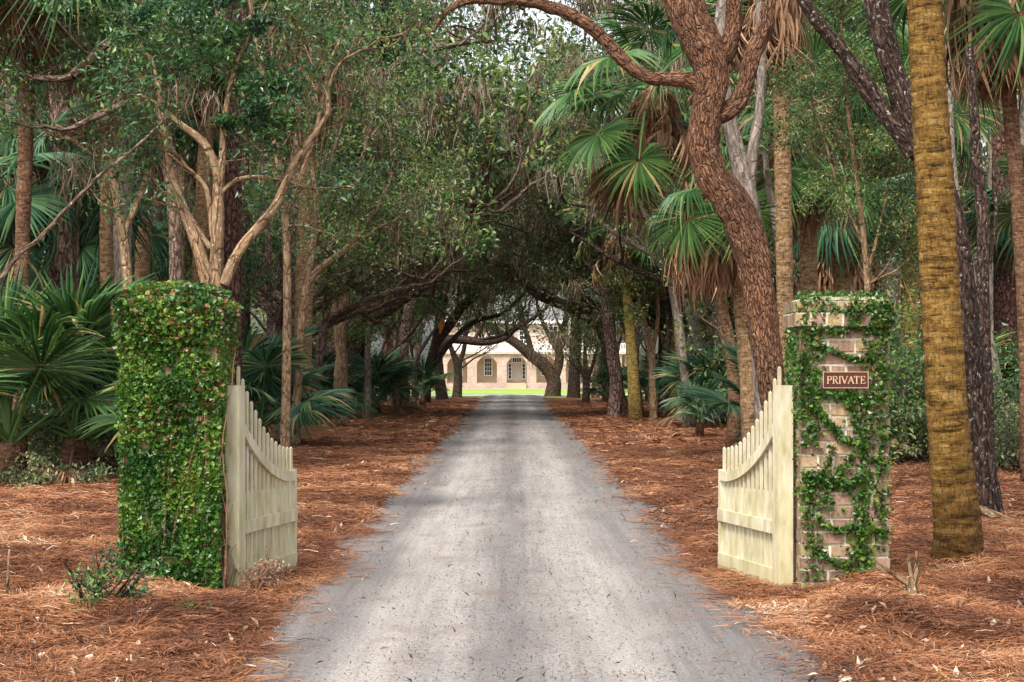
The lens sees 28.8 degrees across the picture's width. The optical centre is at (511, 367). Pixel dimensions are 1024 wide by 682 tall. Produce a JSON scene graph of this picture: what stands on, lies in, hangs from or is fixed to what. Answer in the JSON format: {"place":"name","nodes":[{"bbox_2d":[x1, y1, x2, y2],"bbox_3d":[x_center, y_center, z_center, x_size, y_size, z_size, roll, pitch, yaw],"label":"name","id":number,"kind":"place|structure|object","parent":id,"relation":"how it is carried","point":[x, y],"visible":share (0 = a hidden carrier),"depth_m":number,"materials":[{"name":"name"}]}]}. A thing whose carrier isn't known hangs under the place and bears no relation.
{"place":"outdoors","nodes":[
{"label":"outdoors","id":0,"kind":"place"},
{"bbox_2d":[0,373,1023,681],"bbox_3d":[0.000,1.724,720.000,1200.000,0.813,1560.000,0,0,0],"label":"ground","id":1,"kind":"structure","parent":0,"point":[266,631],"depth_m":23.50,"materials":[{"name":"brown"}]},
{"bbox_2d":[0,449,76,486],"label":"shrub","id":2,"kind":"object","parent":1,"relation":"on","point":[36,478],"visible":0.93,"depth_m":26.35,"materials":[{"name":"green plant"}]},
{"bbox_2d":[0,262,118,485],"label":"fan palm","id":3,"kind":"object","parent":1,"relation":"on","point":[26,369],"visible":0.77,"depth_m":27.29,"materials":[{"name":"plant"}]},
{"bbox_2d":[34,51,87,297],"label":"pine tree","id":4,"kind":"object","parent":1,"relation":"on","point":[65,254],"visible":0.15,"depth_m":34.80,"materials":[{"name":"brown plant"}]},
{"bbox_2d":[0,97,133,300],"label":"palm tree","id":5,"kind":"object","parent":1,"relation":"on","point":[8,185],"visible":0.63,"depth_m":33.23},
{"bbox_2d":[17,398,123,468],"bbox_3d":[-6.478,0.982,29.799,2.600,1.874,2.628,0,0,4],"label":"shrub","id":6,"kind":"object","parent":1,"relation":"on","point":[56,442],"visible":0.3,"depth_m":29.49,"materials":[{"name":"green plant"}]},
{"bbox_2d":[0,0,151,470],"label":"palm tree","id":7,"kind":"object","parent":1,"relation":"on","point":[24,182],"visible":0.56,"depth_m":29.89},
{"bbox_2d":[0,259,159,483],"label":"fan palm","id":8,"kind":"object","parent":1,"relation":"on","point":[91,314],"visible":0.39,"depth_m":28.04,"materials":[{"name":"plant"}]},
{"bbox_2d":[0,115,168,283],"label":"dead branch","id":9,"kind":"object","parent":1,"relation":"on","point":[12,262],"visible":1,"depth_m":19.40,"materials":[{"name":"brown wood"}]},
{"bbox_2d":[0,37,179,269],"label":"palm tree","id":10,"kind":"object","parent":1,"relation":"on","point":[138,216],"visible":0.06,"depth_m":36.48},
{"bbox_2d":[66,457,117,484],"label":"shrub","id":11,"kind":"object","parent":1,"relation":"on","point":[95,474],"visible":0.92,"depth_m":26.89,"materials":[{"name":"green plant"}]},
{"bbox_2d":[39,108,168,299],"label":"palm tree","id":12,"kind":"object","parent":1,"relation":"on","point":[88,259],"visible":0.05,"depth_m":42.76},
{"bbox_2d":[0,0,222,297],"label":"tree","id":13,"kind":"object","parent":1,"relation":"on","point":[124,228],"visible":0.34,"depth_m":29.93,"materials":[{"name":"green plant"}]},
{"bbox_2d":[0,0,222,295],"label":"oak tree","id":14,"kind":"object","parent":1,"relation":"on","point":[176,251],"visible":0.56,"depth_m":28.95,"materials":[{"name":"green plant"}]},
{"bbox_2d":[36,0,193,445],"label":"palm tree","id":15,"kind":"object","parent":1,"relation":"on","point":[106,249],"visible":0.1,"depth_m":32.90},
{"bbox_2d":[55,541,179,613],"bbox_3d":[-2.615,1.373,12.948,0.772,0.504,0.819,0,0,-21],"label":"shrub","id":16,"kind":"object","parent":1,"relation":"on","point":[96,589],"visible":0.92,"depth_m":12.82,"materials":[{"name":"green plant"}]},
{"bbox_2d":[113,0,173,431],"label":"pine tree","id":17,"kind":"object","parent":1,"relation":"on","point":[117,264],"visible":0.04,"depth_m":34.03,"materials":[{"name":"brown plant"}]},
{"bbox_2d":[117,296,236,587],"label":"gate pillar","id":18,"kind":"structure","parent":1,"relation":"on","point":[167,369],"depth_m":14.30,"materials":[{"name":"brick"}]},
{"bbox_2d":[110,279,243,591],"bbox_3d":[-2.440,0.526,14.587,0.921,2.355,0.924,0,0,0],"label":"climbing vine","id":19,"kind":"object","parent":18,"relation":"attached to","point":[164,344],"visible":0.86,"depth_m":14.26,"materials":[{"name":"green plant"}]},
{"bbox_3d":[-2.125,0.970,14.750,0.080,1.560,0.080,0,0,0],"label":"gate post","id":20,"kind":"object","parent":18,"relation":"on","visible":0},
{"bbox_2d":[225,366,297,588],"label":"gate","id":21,"kind":"structure","parent":20,"relation":"attached to","point":[264,516],"depth_m":14.96,"materials":[{"name":"white paint"}]},
{"bbox_2d":[133,66,223,283],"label":"palm tree","id":22,"kind":"object","parent":1,"relation":"on","point":[142,270],"visible":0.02,"depth_m":41.88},
{"bbox_2d":[90,100,275,295],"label":"young tree","id":23,"kind":"object","parent":1,"relation":"on","point":[192,162],"visible":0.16,"depth_m":44.04,"materials":[{"name":"brown wood"}]},
{"bbox_2d":[161,0,298,293],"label":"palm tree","id":24,"kind":"object","parent":1,"relation":"on","point":[204,171],"visible":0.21,"depth_m":39.86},
{"bbox_2d":[223,0,242,384],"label":"pine tree","id":25,"kind":"object","parent":1,"relation":"on","point":[232,227],"visible":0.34,"depth_m":35.87,"materials":[{"name":"brown plant"}]},
{"bbox_2d":[241,2,250,342],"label":"pine tree","id":26,"kind":"object","parent":1,"relation":"on","point":[245,231],"visible":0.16,"depth_m":49.90,"materials":[{"name":"brown plant"}]},
{"bbox_2d":[230,546,284,592],"bbox_3d":[-1.838,1.499,14.477,0.453,0.384,0.535,0,0,-37],"label":"dry sprout","id":27,"kind":"object","parent":1,"relation":"on","point":[260,583],"visible":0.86,"depth_m":14.39,"materials":[{"name":"brown plant"}]},
{"bbox_2d":[62,0,468,297],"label":"tree","id":28,"kind":"object","parent":1,"relation":"on","point":[256,116],"visible":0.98,"depth_m":20.95,"materials":[{"name":"green plant"}]},
{"bbox_2d":[241,144,330,429],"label":"young tree","id":29,"kind":"object","parent":1,"relation":"on","point":[269,288],"visible":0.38,"depth_m":49.21,"materials":[{"name":"green plant"}]},
{"bbox_2d":[182,0,390,465],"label":"tree","id":30,"kind":"object","parent":1,"relation":"on","point":[277,159],"visible":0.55,"depth_m":32.95,"materials":[{"name":"green plant"}]},
{"bbox_2d":[290,1,301,391],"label":"pine tree","id":31,"kind":"object","parent":1,"relation":"on","point":[295,211],"visible":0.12,"depth_m":49.84,"materials":[{"name":"brown plant"}]},
{"bbox_2d":[242,322,358,444],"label":"fan palm","id":32,"kind":"object","parent":1,"relation":"on","point":[268,359],"visible":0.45,"depth_m":39.42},
{"bbox_2d":[242,320,362,429],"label":"fan palm","id":33,"kind":"object","parent":1,"relation":"on","point":[306,383],"visible":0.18,"depth_m":40.66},
{"bbox_2d":[242,0,377,427],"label":"tree","id":34,"kind":"object","parent":1,"relation":"on","point":[301,261],"visible":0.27,"depth_m":45.81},
{"bbox_2d":[243,114,414,310],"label":"young tree","id":35,"kind":"object","parent":1,"relation":"on","point":[332,281],"visible":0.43,"depth_m":50.43,"materials":[{"name":"plant"}]},
{"bbox_2d":[155,37,510,425],"bbox_3d":[-5.153,-3.915,53.381,10.272,11.610,9.490,0,0,0],"label":"oak tree","id":36,"kind":"object","parent":1,"relation":"on","point":[400,290],"visible":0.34,"depth_m":52.87,"materials":[{"name":"green plant"}]},
{"bbox_2d":[252,0,439,424],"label":"tree","id":37,"kind":"object","parent":1,"relation":"on","point":[339,330],"visible":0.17,"depth_m":54.82,"materials":[{"name":"green plant"}]},
{"bbox_2d":[312,341,380,417],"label":"fan palm","id":38,"kind":"object","parent":1,"relation":"on","point":[329,373],"visible":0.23,"depth_m":61.60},
{"bbox_2d":[218,0,499,445],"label":"tree","id":39,"kind":"object","parent":1,"relation":"on","point":[312,273],"visible":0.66,"depth_m":39.71,"materials":[{"name":"green plant"}]},
{"bbox_2d":[256,45,491,425],"bbox_3d":[-3.965,-3.289,51.066,6.240,10.341,5.560,0,0,8],"label":"young tree","id":40,"kind":"object","parent":1,"relation":"on","point":[321,343],"visible":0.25,"depth_m":51.59,"materials":[{"name":"plant"}]},
{"bbox_2d":[328,353,430,414],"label":"fan palm","id":41,"kind":"object","parent":1,"relation":"on","point":[386,377],"visible":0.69,"depth_m":67.61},
{"bbox_2d":[312,220,450,419],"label":"tree","id":42,"kind":"object","parent":1,"relation":"on","point":[368,333],"visible":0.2,"depth_m":61.55,"materials":[{"name":"green plant"}]},
{"bbox_2d":[191,0,589,299],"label":"oak tree","id":43,"kind":"object","parent":1,"relation":"on","point":[483,28],"visible":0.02,"depth_m":84.33,"materials":[{"name":"green plant"}]},
{"bbox_2d":[250,93,534,360],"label":"oak tree","id":44,"kind":"object","parent":1,"relation":"on","point":[449,279],"visible":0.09,"depth_m":65.13,"materials":[{"name":"green plant"}]},
{"bbox_2d":[182,0,607,358],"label":"oak tree","id":45,"kind":"object","parent":1,"relation":"on","point":[479,96],"visible":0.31,"depth_m":60.94,"materials":[{"name":"green plant"}]},
{"bbox_2d":[408,356,456,405],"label":"fan palm","id":46,"kind":"object","parent":1,"relation":"on","point":[425,378],"visible":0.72,"depth_m":81.85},
{"bbox_2d":[347,111,521,410],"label":"oak tree","id":47,"kind":"object","parent":1,"relation":"on","point":[354,350],"visible":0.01,"depth_m":69.74,"materials":[{"name":"green plant"}]},
{"bbox_2d":[400,244,485,407],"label":"tree","id":48,"kind":"object","parent":1,"relation":"on","point":[430,315],"visible":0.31,"depth_m":73.55,"materials":[{"name":"green plant"}]},
{"bbox_2d":[419,396,484,397],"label":"lawn island","id":49,"kind":"structure","parent":1,"relation":"on","point":[462,396],"depth_m":116.12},
{"bbox_2d":[427,288,522,397],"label":"tree","id":50,"kind":"object","parent":49,"relation":"on","point":[457,381],"visible":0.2,"depth_m":109.75,"materials":[{"name":"green plant"}]},
{"bbox_2d":[356,22,556,408],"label":"oak tree","id":51,"kind":"object","parent":1,"relation":"on","point":[404,333],"visible":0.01,"depth_m":76.81,"materials":[{"name":"green plant"}]},
{"bbox_2d":[421,143,578,401],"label":"oak tree","id":52,"kind":"object","parent":1,"relation":"on","point":[441,333],"visible":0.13,"depth_m":90.80,"materials":[{"name":"green plant"}]},
{"bbox_2d":[434,132,568,399],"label":"oak tree","id":53,"kind":"object","parent":1,"relation":"on","point":[498,338],"visible":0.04,"depth_m":99.83,"materials":[{"name":"green plant"}]},
{"bbox_2d":[381,18,639,413],"bbox_3d":[0.869,-4.812,65.835,9.057,13.308,9.273,0,0,37],"label":"oak tree","id":54,"kind":"object","parent":1,"relation":"on","point":[587,316],"visible":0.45,"depth_m":64.37,"materials":[{"name":"green plant"}]},
{"bbox_2d":[0,400,1023,681],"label":"pine straw","id":55,"kind":"object","parent":1,"relation":"on","point":[832,652],"visible":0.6,"depth_m":14.12,"materials":[{"name":"plant"}]},
{"bbox_2d":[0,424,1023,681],"bbox_3d":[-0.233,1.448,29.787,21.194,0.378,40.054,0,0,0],"label":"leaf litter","id":56,"kind":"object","parent":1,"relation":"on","point":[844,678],"visible":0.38,"depth_m":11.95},
{"bbox_2d":[480,215,587,396],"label":"oak tree","id":57,"kind":"object","parent":1,"relation":"on","point":[550,371],"depth_m":117.74,"materials":[{"name":"green plant"}]},
{"bbox_2d":[454,116,665,417],"bbox_3d":[2.238,-3.275,64.286,7.377,10.289,6.238,0,0,-35],"label":"tree","id":58,"kind":"object","parent":1,"relation":"on","point":[588,263],"visible":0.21,"depth_m":63.93,"materials":[{"name":"plant"}]},
{"bbox_2d":[515,90,604,397],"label":"pine tree","id":59,"kind":"object","parent":1,"relation":"on","point":[573,389],"visible":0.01,"depth_m":105.73,"materials":[{"name":"brown plant"}]},
{"bbox_2d":[540,283,619,402],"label":"tree","id":60,"kind":"object","parent":1,"relation":"on","point":[584,372],"visible":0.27,"depth_m":86.88,"materials":[{"name":"green plant"}]},
{"bbox_2d":[164,0,1017,374],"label":"woods","id":61,"kind":"object","parent":1,"relation":"on","point":[262,314],"depth_m":234.05,"materials":[{"name":"green plant"}]},
{"bbox_2d":[579,351,627,400],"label":"fan palm","id":62,"kind":"object","parent":1,"relation":"on","point":[603,377],"visible":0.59,"depth_m":89.91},
{"bbox_2d":[422,0,785,490],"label":"oak tree","id":63,"kind":"object","parent":1,"relation":"on","point":[710,51],"visible":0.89,"depth_m":23.87,"materials":[{"name":"red plant"}]},
{"bbox_2d":[508,0,713,417],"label":"oak tree","id":64,"kind":"object","parent":1,"relation":"on","point":[615,400],"visible":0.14,"depth_m":62.82,"materials":[{"name":"green plant"}]},
{"bbox_2d":[500,1,723,354],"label":"oak tree","id":65,"kind":"object","parent":1,"relation":"on","point":[556,39],"visible":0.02,"depth_m":102.52,"materials":[{"name":"green plant"}]},
{"bbox_2d":[558,183,669,420],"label":"palm tree","id":66,"kind":"object","parent":1,"relation":"on","point":[635,412],"visible":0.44,"depth_m":59.84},
{"bbox_2d":[573,184,669,418],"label":"tree","id":67,"kind":"object","parent":1,"relation":"on","point":[651,341],"visible":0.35,"depth_m":60.84,"materials":[{"name":"green plant"}]},
{"bbox_2d":[536,142,725,427],"bbox_3d":[3.514,-2.108,52.951,5.343,7.887,3.819,0,0,-25],"label":"tree","id":68,"kind":"object","parent":1,"relation":"on","point":[684,368],"visible":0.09,"depth_m":52.92,"materials":[{"name":"brown plant"}]},
{"bbox_2d":[494,50,774,409],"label":"oak tree","id":69,"kind":"object","parent":1,"relation":"on","point":[578,269],"visible":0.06,"depth_m":65.28,"materials":[{"name":"green plant"}]},
{"bbox_2d":[532,0,769,238],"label":"palm tree","id":70,"kind":"object","parent":1,"relation":"on","point":[659,123],"visible":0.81,"depth_m":32.17,"materials":[{"name":"plant"}]},
{"bbox_2d":[632,285,709,415],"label":"young tree","id":71,"kind":"object","parent":1,"relation":"on","point":[666,312],"visible":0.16,"depth_m":65.59,"materials":[{"name":"green plant"}]},
{"bbox_2d":[639,160,741,445],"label":"palm tree","id":72,"kind":"object","parent":1,"relation":"on","point":[729,337],"visible":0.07,"depth_m":39.70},
{"bbox_2d":[647,338,736,427],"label":"fan palm","id":73,"kind":"object","parent":1,"relation":"on","point":[671,372],"visible":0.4,"depth_m":52.91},
{"bbox_2d":[669,378,727,437],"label":"fan palm","id":74,"kind":"object","parent":1,"relation":"on","point":[691,403],"visible":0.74,"depth_m":46.02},
{"bbox_2d":[638,169,774,366],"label":"young tree","id":75,"kind":"object","parent":1,"relation":"on","point":[716,319],"visible":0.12,"depth_m":49.90,"materials":[{"name":"green wood"}]},
{"bbox_2d":[679,337,740,452],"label":"fan palm","id":76,"kind":"object","parent":1,"relation":"on","point":[718,399],"visible":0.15,"depth_m":35.73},
{"bbox_2d":[483,0,947,341],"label":"oak tree","id":77,"kind":"object","parent":1,"relation":"on","point":[591,6],"visible":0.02,"depth_m":71.13,"materials":[{"name":"green plant"}]},
{"bbox_2d":[657,263,776,409],"bbox_3d":[6.829,-0.737,49.780,5.451,4.893,5.804,0,0,-12],"label":"shrub","id":78,"kind":"object","parent":1,"relation":"on","point":[705,355],"visible":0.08,"depth_m":50.80,"materials":[{"name":"green plant"}]},
{"bbox_2d":[645,135,805,463],"bbox_3d":[3.374,-0.908,30.873,2.120,5.423,2.657,0,0,31],"label":"palm tree","id":79,"kind":"object","parent":1,"relation":"on","point":[705,251],"visible":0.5,"depth_m":30.52,"materials":[{"name":"plant"}]},
{"bbox_2d":[508,0,967,310],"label":"oak tree","id":80,"kind":"object","parent":1,"relation":"on","point":[635,232],"visible":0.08,"depth_m":51.79,"materials":[{"name":"green plant"}]},
{"bbox_2d":[715,0,765,484],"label":"oak tree","id":81,"kind":"object","parent":1,"relation":"on","point":[744,165],"visible":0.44,"depth_m":26.43,"materials":[{"name":"grey plant"}]},
{"bbox_2d":[686,0,824,383],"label":"palm tree","id":82,"kind":"object","parent":1,"relation":"on","point":[788,33],"visible":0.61,"depth_m":29.88,"materials":[{"name":"plant"}]},
{"bbox_2d":[720,21,888,295],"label":"tree","id":83,"kind":"object","parent":1,"relation":"on","point":[807,223],"visible":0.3,"depth_m":35.46,"materials":[{"name":"plant"}]},
{"bbox_2d":[772,166,890,296],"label":"palm tree","id":84,"kind":"object","parent":1,"relation":"on","point":[855,284],"visible":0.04,"depth_m":45.61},
{"bbox_2d":[782,296,895,590],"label":"gate pillar","id":85,"kind":"structure","parent":1,"relation":"on","point":[838,413],"depth_m":14.30,"materials":[{"name":"brick"}]},
{"bbox_2d":[793,391,795,585],"bbox_3d":[2.094,0.955,14.655,0.113,1.590,0.100,0,0,0],"label":"gate post","id":86,"kind":"object","parent":85,"relation":"attached to","point":[794,528],"visible":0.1,"depth_m":14.62,"materials":[{"name":"grey wood"}]},
{"bbox_2d":[717,366,792,588],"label":"gate","id":87,"kind":"structure","parent":86,"relation":"attached to","point":[755,530],"depth_m":14.93,"materials":[{"name":"white paint"}]},
{"bbox_2d":[783,289,899,582],"bbox_3d":[2.369,0.537,14.569,0.820,2.213,0.758,0,0,0],"label":"climbing vine","id":88,"kind":"object","parent":85,"relation":"attached to","point":[830,482],"visible":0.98,"depth_m":14.26,"materials":[{"name":"green plant"}]},
{"bbox_2d":[823,372,867,387],"bbox_3d":[2.390,0.088,14.266,0.324,0.118,0.024,0,0,0],"label":"sign","id":89,"kind":"object","parent":85,"relation":"attached to","point":[845,379],"visible":1,"depth_m":14.26,"materials":[{"name":"paint"}]},
{"bbox_2d":[762,172,916,294],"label":"palm tree","id":90,"kind":"object","parent":1,"relation":"on","point":[840,255],"visible":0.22,"depth_m":41.26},
{"bbox_2d":[743,0,966,337],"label":"tree","id":91,"kind":"object","parent":1,"relation":"on","point":[841,77],"visible":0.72,"depth_m":25.97,"materials":[{"name":"green plant"}]},
{"bbox_2d":[803,0,944,340],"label":"pine tree","id":92,"kind":"object","parent":1,"relation":"on","point":[897,302],"visible":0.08,"depth_m":53.77,"materials":[{"name":"green plant"}]},
{"bbox_2d":[875,551,918,596],"bbox_3d":[2.593,1.439,13.378,0.302,0.413,0.107,0,0,-11],"label":"stump","id":93,"kind":"object","parent":1,"relation":"on","point":[910,581],"visible":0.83,"depth_m":13.38,"materials":[{"name":"wood"}]},
{"bbox_2d":[797,0,1003,513],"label":"oak tree","id":94,"kind":"object","parent":1,"relation":"on","point":[895,118],"visible":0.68,"depth_m":20.88,"materials":[{"name":"brown plant"}]},
{"bbox_2d":[804,6,1001,356],"bbox_3d":[8.238,-3.048,42.149,4.102,9.721,4.041,0,0,-21],"label":"palm tree","id":95,"kind":"object","parent":1,"relation":"on","point":[965,125],"visible":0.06,"depth_m":42.05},
{"bbox_2d":[888,390,928,464],"bbox_3d":[6.311,1.099,32.346,2.267,1.634,2.292,0,0,38],"label":"shrub","id":96,"kind":"object","parent":1,"relation":"on","point":[895,449],"visible":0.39,"depth_m":32.00,"materials":[{"name":"green plant"}]},
{"bbox_2d":[837,87,987,303],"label":"oak tree","id":97,"kind":"object","parent":1,"relation":"on","point":[965,175],"visible":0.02,"depth_m":67.57,"materials":[{"name":"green plant"}]},
{"bbox_2d":[844,16,1003,351],"bbox_3d":[9.413,-3.196,45.750,4.245,10.060,4.182,0,0,27],"label":"palm tree","id":98,"kind":"object","parent":1,"relation":"on","point":[965,154],"visible":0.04,"depth_m":45.69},
{"bbox_2d":[840,0,1023,482],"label":"palm tree","id":99,"kind":"object","parent":1,"relation":"on","point":[991,32],"visible":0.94,"depth_m":26.84,"materials":[{"name":"plant"}]},
{"bbox_2d":[906,0,983,563],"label":"palm tree","id":100,"kind":"object","parent":1,"relation":"on","point":[957,524],"visible":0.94,"depth_m":16.16,"materials":[{"name":"plant"}]},
{"bbox_2d":[872,250,1018,462],"bbox_3d":[6.593,-0.155,32.618,4.384,3.696,4.118,0,0,-34],"label":"shrub","id":101,"kind":"object","parent":1,"relation":"on","point":[913,368],"visible":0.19,"depth_m":32.41,"materials":[{"name":"green plant"}]},
{"bbox_2d":[945,27,1011,457],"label":"tree","id":102,"kind":"object","parent":1,"relation":"on","point":[993,348],"visible":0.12,"depth_m":33.91,"materials":[{"name":"brown plant"}]},
{"bbox_2d":[964,46,997,448],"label":"tree","id":103,"kind":"object","parent":1,"relation":"on","point":[984,250],"visible":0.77,"depth_m":23.44,"materials":[{"name":"brown plant"}]},
{"bbox_2d":[961,187,1014,290],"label":"palm tree","id":104,"kind":"object","parent":1,"relation":"on","point":[970,217],"visible":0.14,"depth_m":48.12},
{"bbox_2d":[991,99,1017,357],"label":"pine tree","id":105,"kind":"object","parent":1,"relation":"on","point":[1004,299],"visible":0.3,"depth_m":47.76,"materials":[{"name":"brown plant"}]},
{"bbox_2d":[993,376,1019,474],"bbox_3d":[7.370,1.026,29.742,1.778,1.813,2.232,0,0,0],"label":"shrub","id":106,"kind":"object","parent":1,"relation":"on","point":[1003,432],"visible":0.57,"depth_m":29.67,"materials":[{"name":"green plant"}]},
{"bbox_2d":[989,141,1023,247],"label":"palm tree","id":107,"kind":"object","parent":1,"relation":"on","point":[1005,217],"visible":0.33,"depth_m":44.66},
{"bbox_2d":[410,389,642,393],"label":"lawn","id":108,"kind":"structure","parent":0,"point":[504,391],"depth_m":167.82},
{"bbox_2d":[443,289,626,388],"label":"brick house","id":109,"kind":"structure","parent":108,"relation":"on","point":[504,364],"depth_m":202.50,"materials":[{"name":"beige paint"}]},
{"bbox_2d":[44,0,1017,364],"label":"sky","id":110,"kind":"structure","parent":0,"point":[543,16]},
{"bbox_2d":[238,395,869,681],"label":"road","id":111,"kind":"structure","parent":0,"point":[510,412],"depth_m":14.42,"materials":[{"name":"gravel"}]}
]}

